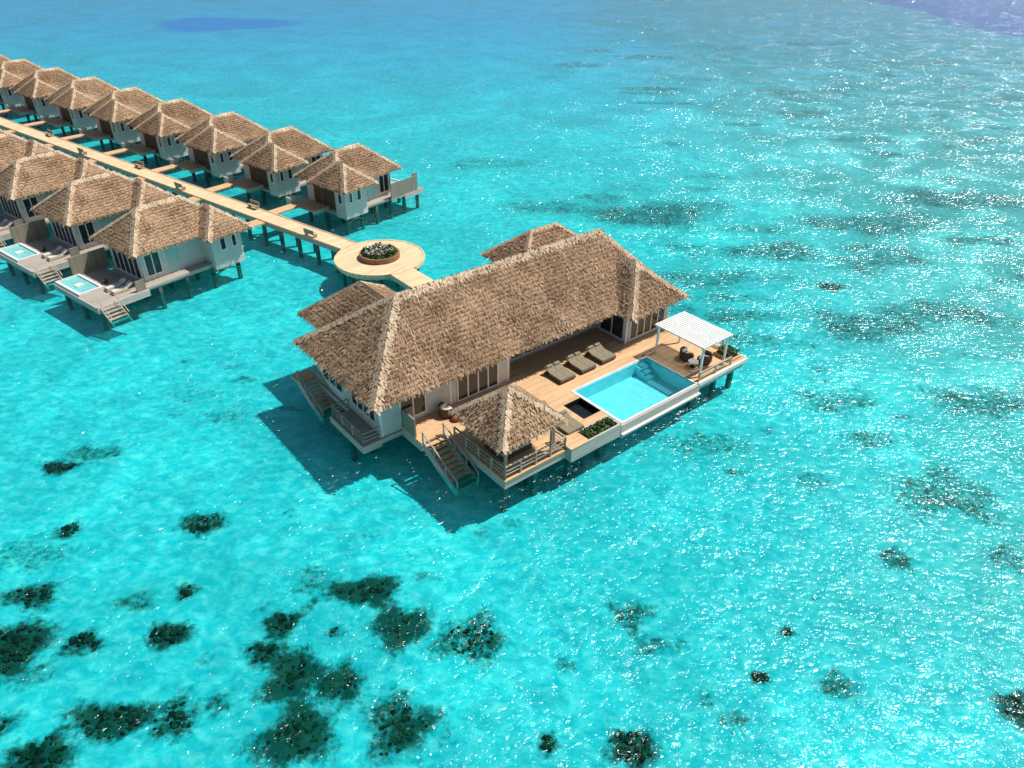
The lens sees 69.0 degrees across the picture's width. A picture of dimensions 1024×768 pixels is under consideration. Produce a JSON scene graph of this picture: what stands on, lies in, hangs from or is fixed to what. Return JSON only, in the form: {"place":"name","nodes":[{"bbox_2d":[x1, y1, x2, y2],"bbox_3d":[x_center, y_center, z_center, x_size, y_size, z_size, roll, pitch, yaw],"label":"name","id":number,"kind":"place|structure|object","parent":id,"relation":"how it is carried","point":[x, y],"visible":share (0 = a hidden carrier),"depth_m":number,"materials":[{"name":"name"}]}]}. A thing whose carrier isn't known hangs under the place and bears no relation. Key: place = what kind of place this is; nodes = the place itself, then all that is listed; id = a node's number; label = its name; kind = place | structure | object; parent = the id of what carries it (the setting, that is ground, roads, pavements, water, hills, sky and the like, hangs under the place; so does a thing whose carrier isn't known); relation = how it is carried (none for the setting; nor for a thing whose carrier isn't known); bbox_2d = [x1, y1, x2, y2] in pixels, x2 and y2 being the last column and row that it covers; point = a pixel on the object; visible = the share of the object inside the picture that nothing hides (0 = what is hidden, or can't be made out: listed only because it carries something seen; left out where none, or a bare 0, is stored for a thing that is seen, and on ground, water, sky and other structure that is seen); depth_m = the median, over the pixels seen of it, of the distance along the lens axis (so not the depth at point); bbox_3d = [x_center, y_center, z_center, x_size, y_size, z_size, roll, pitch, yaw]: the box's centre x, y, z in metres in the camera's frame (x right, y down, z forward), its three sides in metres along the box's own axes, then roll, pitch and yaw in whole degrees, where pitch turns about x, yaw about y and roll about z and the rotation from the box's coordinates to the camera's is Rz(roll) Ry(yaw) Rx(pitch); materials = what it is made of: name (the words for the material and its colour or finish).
{"place":"outdoors","nodes":[
{"label":"outdoors","id":0,"kind":"place"},
{"bbox_2d":[0,13,1023,767],"bbox_3d":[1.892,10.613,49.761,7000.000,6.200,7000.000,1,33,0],"label":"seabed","id":1,"kind":"structure","parent":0,"point":[830,479],"depth_m":52.99,"materials":[{"name":"teal liquid"}]},
{"bbox_2d":[0,283,1023,767],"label":"coral reef","id":2,"kind":"object","parent":1,"relation":"on","point":[36,755],"visible":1,"depth_m":37.00},
{"bbox_2d":[0,0,1023,35],"bbox_3d":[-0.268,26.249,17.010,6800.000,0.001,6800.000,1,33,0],"label":"water","id":3,"kind":"structure","parent":0,"point":[1003,17],"depth_m":256.48,"materials":[{"name":"blue liquid"}]},
{"bbox_2d":[0,55,10,62],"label":"overwater bungalow","id":4,"kind":"object","parent":3,"relation":"on","point":[2,58],"visible":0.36,"depth_m":139.06,"materials":[{"name":"plant"}]},
{"bbox_2d":[0,59,43,119],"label":"overwater bungalow","id":5,"kind":"object","parent":3,"relation":"in","point":[13,72],"visible":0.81,"depth_m":130.06,"materials":[{"name":"plant"}]},
{"bbox_2d":[0,129,53,146],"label":"overwater bungalow","id":6,"kind":"object","parent":3,"relation":"in","point":[2,131],"visible":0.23,"depth_m":97.80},
{"bbox_2d":[0,67,79,129],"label":"overwater bungalow","id":7,"kind":"object","parent":3,"relation":"in","point":[35,89],"visible":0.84,"depth_m":123.93,"materials":[{"name":"plant"}]},
{"bbox_2d":[24,96,30,108],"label":"entry door","id":8,"kind":"structure","parent":7,"relation":"in","point":[26,99],"depth_m":125.17,"materials":[{"name":"brown wood"}]},
{"bbox_2d":[0,132,96,169],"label":"overwater bungalow","id":9,"kind":"object","parent":3,"relation":"on","point":[13,147],"visible":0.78,"depth_m":90.52,"materials":[{"name":"plant"}]},
{"bbox_2d":[22,76,118,142],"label":"overwater bungalow","id":10,"kind":"object","parent":3,"relation":"on","point":[72,100],"visible":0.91,"depth_m":117.63,"materials":[{"name":"plant"}]},
{"bbox_2d":[59,107,66,120],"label":"entry door","id":11,"kind":"structure","parent":10,"relation":"in","point":[61,110],"depth_m":118.91,"materials":[{"name":"brown wood"}]},
{"bbox_2d":[0,150,145,247],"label":"overwater bungalow","id":12,"kind":"object","parent":3,"relation":"on","point":[28,183],"visible":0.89,"depth_m":82.42,"materials":[{"name":"plant"}]},
{"bbox_2d":[0,196,21,218],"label":"outer window glass","id":13,"kind":"structure","parent":12,"relation":"in","point":[1,198],"depth_m":83.07,"materials":[{"name":"black glass"}]},
{"bbox_2d":[0,197,23,221],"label":"outer window frame","id":14,"kind":"structure","parent":12,"relation":"in","point":[2,197],"depth_m":83.07,"materials":[{"name":"white paint"}]},
{"bbox_2d":[22,196,40,218],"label":"side window frame","id":15,"kind":"structure","parent":12,"relation":"in","point":[32,196],"depth_m":82.00,"materials":[{"name":"white paint"}]},
{"bbox_2d":[23,197,40,216],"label":"side window glass","id":16,"kind":"structure","parent":12,"relation":"in","point":[27,204],"depth_m":82.10,"materials":[{"name":"black glass"}]},
{"bbox_2d":[0,171,200,293],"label":"overwater bungalow","id":17,"kind":"object","parent":3,"relation":"on","point":[77,213],"visible":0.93,"depth_m":76.16,"materials":[{"name":"plant"}]},
{"bbox_2d":[51,219,76,245],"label":"outer window glass","id":18,"kind":"structure","parent":17,"relation":"in","point":[70,230],"depth_m":76.88,"materials":[{"name":"black glass"}]},
{"bbox_2d":[50,219,78,248],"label":"outer window frame","id":19,"kind":"structure","parent":17,"relation":"in","point":[50,219],"depth_m":76.79,"materials":[{"name":"white paint"}]},
{"bbox_2d":[76,220,95,245],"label":"side window frame","id":20,"kind":"structure","parent":17,"relation":"in","point":[92,220],"depth_m":75.97,"materials":[{"name":"white paint"}]},
{"bbox_2d":[78,222,94,243],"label":"side window glass","id":21,"kind":"structure","parent":17,"relation":"in","point":[85,238],"depth_m":75.98,"materials":[{"name":"black glass"}]},
{"bbox_2d":[62,87,162,156],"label":"overwater bungalow","id":22,"kind":"object","parent":3,"relation":"in","point":[113,113],"visible":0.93,"depth_m":111.38,"materials":[{"name":"plant"}]},
{"bbox_2d":[99,120,106,133],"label":"entry door","id":23,"kind":"structure","parent":22,"relation":"in","point":[101,122],"depth_m":112.63,"materials":[{"name":"brown wood"}]},
{"bbox_2d":[119,121,133,131],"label":"bath window frame","id":24,"kind":"structure","parent":22,"relation":"in","point":[127,121],"depth_m":110.10,"materials":[{"name":"white paint"}]},
{"bbox_2d":[104,98,212,173],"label":"overwater bungalow","id":25,"kind":"object","parent":3,"relation":"in","point":[159,127],"visible":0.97,"depth_m":105.14,"materials":[{"name":"plant"}]},
{"bbox_2d":[143,133,150,147],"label":"entry door","id":26,"kind":"structure","parent":25,"relation":"in","point":[146,138],"depth_m":106.35,"materials":[{"name":"brown wood"}]},
{"bbox_2d":[167,136,178,145],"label":"bath window glass","id":27,"kind":"structure","parent":25,"relation":"in","point":[169,143],"depth_m":103.78,"materials":[{"name":"black glass"}]},
{"bbox_2d":[166,134,180,146],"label":"bath window frame","id":28,"kind":"structure","parent":25,"relation":"in","point":[178,134],"depth_m":103.92,"materials":[{"name":"white paint"}]},
{"bbox_2d":[54,195,264,330],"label":"overwater bungalow","id":29,"kind":"object","parent":3,"relation":"on","point":[170,241],"visible":1,"depth_m":70.55,"materials":[{"name":"plant"}]},
{"bbox_2d":[112,249,141,278],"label":"outer window glass","id":30,"kind":"structure","parent":29,"relation":"in","point":[114,251],"depth_m":70.66,"materials":[{"name":"black glass"}]},
{"bbox_2d":[111,250,142,279],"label":"outer window frame","id":31,"kind":"structure","parent":29,"relation":"in","point":[111,250],"depth_m":70.68,"materials":[{"name":"white paint"}]},
{"bbox_2d":[144,252,161,275],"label":"side window glass","id":32,"kind":"structure","parent":29,"relation":"in","point":[155,257],"depth_m":69.86,"materials":[{"name":"teal glass"}]},
{"bbox_2d":[142,251,164,276],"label":"side window frame","id":33,"kind":"structure","parent":29,"relation":"in","point":[156,251],"depth_m":69.91,"materials":[{"name":"white paint"}]},
{"bbox_2d":[218,234,237,250],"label":"bath window frame","id":34,"kind":"structure","parent":29,"relation":"in","point":[235,234],"depth_m":73.50,"materials":[{"name":"white paint"}]},
{"bbox_2d":[220,234,236,249],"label":"bath window glass","id":35,"kind":"structure","parent":29,"relation":"in","point":[222,241],"depth_m":73.41,"materials":[{"name":"black glass"}]},
{"bbox_2d":[0,117,356,272],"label":"wooden jetty","id":36,"kind":"object","parent":3,"relation":"in","point":[333,243],"visible":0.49,"depth_m":89.31,"materials":[{"name":"wood"}]},
{"bbox_2d":[45,129,53,136],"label":"jetty bench","id":37,"kind":"object","parent":36,"relation":"on","point":[50,132],"visible":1,"depth_m":110.86,"materials":[{"name":"brown wood"}]},
{"bbox_2d":[77,147,87,154],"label":"jetty bench","id":38,"kind":"object","parent":36,"relation":"on","point":[80,150],"visible":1,"depth_m":103.10,"materials":[{"name":"brown wood"}]},
{"bbox_2d":[134,160,144,168],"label":"jetty bench","id":39,"kind":"object","parent":36,"relation":"on","point":[139,163],"visible":1,"depth_m":98.25,"materials":[{"name":"brown wood"}]},
{"bbox_2d":[174,182,185,190],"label":"jetty bench","id":40,"kind":"object","parent":36,"relation":"on","point":[177,185],"visible":1,"depth_m":90.94,"materials":[{"name":"brown wood"}]},
{"bbox_2d":[247,199,258,209],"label":"jetty bench","id":41,"kind":"object","parent":36,"relation":"on","point":[255,204],"visible":1,"depth_m":85.79,"materials":[{"name":"brown wood"}]},
{"bbox_2d":[303,228,316,238],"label":"jetty bench","id":42,"kind":"object","parent":36,"relation":"on","point":[308,232],"visible":1,"depth_m":78.49,"materials":[{"name":"brown wood"}]},
{"bbox_2d":[152,111,269,190],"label":"overwater bungalow","id":43,"kind":"object","parent":3,"relation":"on","point":[213,143],"visible":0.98,"depth_m":98.90,"materials":[{"name":"plant"}]},
{"bbox_2d":[192,148,200,163],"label":"entry door","id":44,"kind":"structure","parent":43,"relation":"in","point":[196,154],"depth_m":100.07,"materials":[{"name":"brown wood"}]},
{"bbox_2d":[220,151,231,161],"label":"bath window glass","id":45,"kind":"structure","parent":43,"relation":"in","point":[229,153],"depth_m":97.74,"materials":[{"name":"black glass"}]},
{"bbox_2d":[218,150,233,163],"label":"bath window frame","id":46,"kind":"structure","parent":43,"relation":"in","point":[230,150],"depth_m":97.63,"materials":[{"name":"white paint"}]},
{"bbox_2d":[207,126,333,206],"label":"overwater bungalow","id":47,"kind":"object","parent":3,"relation":"in","point":[273,161],"visible":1,"depth_m":92.64,"materials":[{"name":"plant"}]},
{"bbox_2d":[249,165,257,182],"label":"entry door","id":48,"kind":"structure","parent":47,"relation":"in","point":[252,170],"depth_m":93.78,"materials":[{"name":"brown wood"}]},
{"bbox_2d":[280,169,291,180],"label":"bath window glass","id":49,"kind":"structure","parent":47,"relation":"in","point":[289,171],"depth_m":91.59,"materials":[{"name":"black glass"}]},
{"bbox_2d":[279,168,293,181],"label":"bath window frame","id":50,"kind":"structure","parent":47,"relation":"in","point":[291,168],"depth_m":91.41,"materials":[{"name":"white paint"}]},
{"bbox_2d":[312,155,319,162],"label":"side window glass","id":51,"kind":"structure","parent":47,"relation":"in","point":[317,157],"depth_m":96.19,"materials":[{"name":"black glass"}]},
{"bbox_2d":[270,143,423,234],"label":"overwater bungalow","id":52,"kind":"object","parent":3,"relation":"on","point":[348,182],"visible":1,"depth_m":86.88,"materials":[{"name":"plant"}]},
{"bbox_2d":[313,185,322,203],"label":"entry door","id":53,"kind":"structure","parent":52,"relation":"in","point":[317,190],"depth_m":87.50,"materials":[{"name":"brown wood"}]},
{"bbox_2d":[349,190,360,202],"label":"bath window glass","id":54,"kind":"structure","parent":52,"relation":"in","point":[358,192],"depth_m":85.31,"materials":[{"name":"black glass"}]},
{"bbox_2d":[348,189,361,203],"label":"bath window frame","id":55,"kind":"structure","parent":52,"relation":"in","point":[360,189],"depth_m":85.14,"materials":[{"name":"white paint"}]},
{"bbox_2d":[379,174,387,191],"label":"side window glass","id":56,"kind":"structure","parent":52,"relation":"in","point":[385,176],"depth_m":90.37,"materials":[{"name":"black glass"}]},
{"bbox_2d":[378,173,389,193],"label":"side window frame","id":57,"kind":"structure","parent":52,"relation":"in","point":[387,173],"depth_m":90.33,"materials":[{"name":"white paint"}]},
{"bbox_2d":[334,239,424,292],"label":"round platform","id":58,"kind":"structure","parent":3,"relation":"in","point":[380,260],"depth_m":73.49,"materials":[{"name":"brown wood"}]},
{"bbox_2d":[291,222,747,512],"bbox_3d":[-1.815,-5.533,60.072,30.845,10.821,31.150,-24,40,-32],"label":"thatched overwater villa","id":59,"kind":"object","parent":3,"relation":"in","point":[478,349],"visible":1,"depth_m":53.68,"materials":[{"name":"plant"}]},
{"bbox_2d":[352,392,374,420],"bbox_3d":[-10.118,1.192,50.503,0.016,1.700,3.200,-24,40,-32],"label":"end window glass","id":60,"kind":"structure","parent":59,"relation":"in","point":[353,398],"depth_m":50.76,"materials":[{"name":"black glass"}]},
{"bbox_2d":[350,392,376,424],"bbox_3d":[-10.137,1.200,50.489,0.067,1.900,3.400,-24,40,-32],"label":"end window frame","id":61,"kind":"structure","parent":59,"relation":"in","point":[351,392],"depth_m":50.74,"materials":[{"name":"white paint"}]},
{"bbox_2d":[401,393,424,413],"bbox_3d":[-6.712,1.413,50.399,2.000,1.700,0.016,-24,40,-32],"label":"left front window glass","id":62,"kind":"structure","parent":59,"relation":"in","point":[419,402],"depth_m":50.59,"materials":[{"name":"glass"}]},
{"bbox_2d":[399,392,427,422],"bbox_3d":[-6.696,1.423,50.383,2.200,1.900,0.067,-24,40,-32],"label":"left front window frame","id":63,"kind":"structure","parent":59,"relation":"in","point":[414,414],"depth_m":50.63,"materials":[{"name":"white paint"}]},
{"bbox_2d":[438,401,452,418],"bbox_3d":[-4.534,1.823,51.566,1.200,0.775,1.154,20,38,27],"label":"rattan armchair","id":64,"kind":"object","parent":59,"relation":"on","point":[443,408],"visible":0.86,"depth_m":51.34,"materials":[{"name":"brown wicker"}]},
{"bbox_2d":[509,324,589,359],"bbox_3d":[2.791,-4.079,58.977,9.600,2.150,0.016,-24,40,-32],"label":"gallery window glass","id":65,"kind":"structure","parent":59,"relation":"in","point":[567,334],"depth_m":59.74,"materials":[{"name":"black glass"}]},
{"bbox_2d":[509,325,590,360],"bbox_3d":[2.807,-4.069,58.961,9.800,2.350,0.067,-24,40,-32],"label":"gallery window frame","id":66,"kind":"structure","parent":59,"relation":"in","point":[562,337],"depth_m":59.61,"materials":[{"name":"white paint"}]},
{"bbox_2d":[544,360,575,383],"bbox_3d":[3.590,-0.898,55.893,1.500,0.776,1.959,-24,40,-32],"label":"sun lounger","id":67,"kind":"object","parent":59,"relation":"on","point":[559,372],"visible":1,"depth_m":55.82,"materials":[{"name":"beige fabric"}]},
{"bbox_2d":[556,409,584,434],"bbox_3d":[3.708,2.627,50.455,1.500,0.776,1.959,-24,40,-32],"label":"sun lounger","id":68,"kind":"object","parent":59,"relation":"on","point":[573,426],"visible":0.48,"depth_m":50.17,"materials":[{"name":"beige fabric"}]},
{"bbox_2d":[565,351,595,373],"bbox_3d":[5.265,-1.663,57.099,1.500,0.776,1.959,-24,40,-32],"label":"sun lounger","id":69,"kind":"object","parent":59,"relation":"on","point":[578,361],"visible":1,"depth_m":57.04,"materials":[{"name":"beige fabric"}]},
{"bbox_2d":[585,342,615,363],"bbox_3d":[6.939,-2.427,58.304,1.500,0.776,1.959,-24,40,-32],"label":"sun lounger","id":70,"kind":"object","parent":59,"relation":"on","point":[597,351],"visible":1,"depth_m":58.22,"materials":[{"name":"beige fabric"}]},
{"bbox_2d":[600,315,623,338],"bbox_3d":[8.162,-5.073,60.641,0.016,2.100,2.600,-24,40,-32],"label":"wing side window glass","id":71,"kind":"structure","parent":59,"relation":"in","point":[617,325],"depth_m":60.58,"materials":[{"name":"black glass"}]},
{"bbox_2d":[599,315,624,340],"bbox_3d":[8.143,-5.065,60.628,0.067,2.300,2.800,-24,40,-32],"label":"wing side window frame","id":72,"kind":"structure","parent":59,"relation":"in","point":[610,332],"depth_m":60.67,"materials":[{"name":"white paint"}]},
{"bbox_2d":[628,307,665,340],"bbox_3d":[11.104,-5.207,60.894,4.300,2.300,0.067,-24,40,-32],"label":"wing window frame","id":73,"kind":"structure","parent":59,"relation":"in","point":[650,329],"depth_m":60.92,"materials":[{"name":"white paint"}]},
{"bbox_2d":[630,308,664,337],"bbox_3d":[11.088,-5.217,60.910,4.100,2.100,0.016,-24,40,-32],"label":"wing window glass","id":74,"kind":"structure","parent":59,"relation":"in","point":[661,312],"depth_m":61.01,"materials":[{"name":"glass"}]},
{"bbox_2d":[679,346,693,361],"bbox_3d":[13.682,-2.329,58.261,1.154,0.775,1.200,-24,40,-32],"label":"rattan armchair","id":75,"kind":"object","parent":59,"relation":"on","point":[685,355],"visible":0.98,"depth_m":57.98,"materials":[{"name":"brown wicker"}]},
{"bbox_2d":[688,358,698,367],"bbox_3d":[13.933,-1.550,57.315,0.800,0.500,0.800,-24,40,-32],"label":"round side table","id":76,"kind":"object","parent":59,"relation":"on","point":[692,361],"visible":1,"depth_m":57.25,"materials":[{"name":"white paint"}]},
{"bbox_2d":[697,350,712,364],"bbox_3d":[14.955,-2.026,57.812,1.154,0.775,1.200,2,33,3],"label":"rattan armchair","id":77,"kind":"object","parent":59,"relation":"on","point":[708,357],"visible":0.86,"depth_m":57.55,"materials":[{"name":"brown wicker"}]}
]}

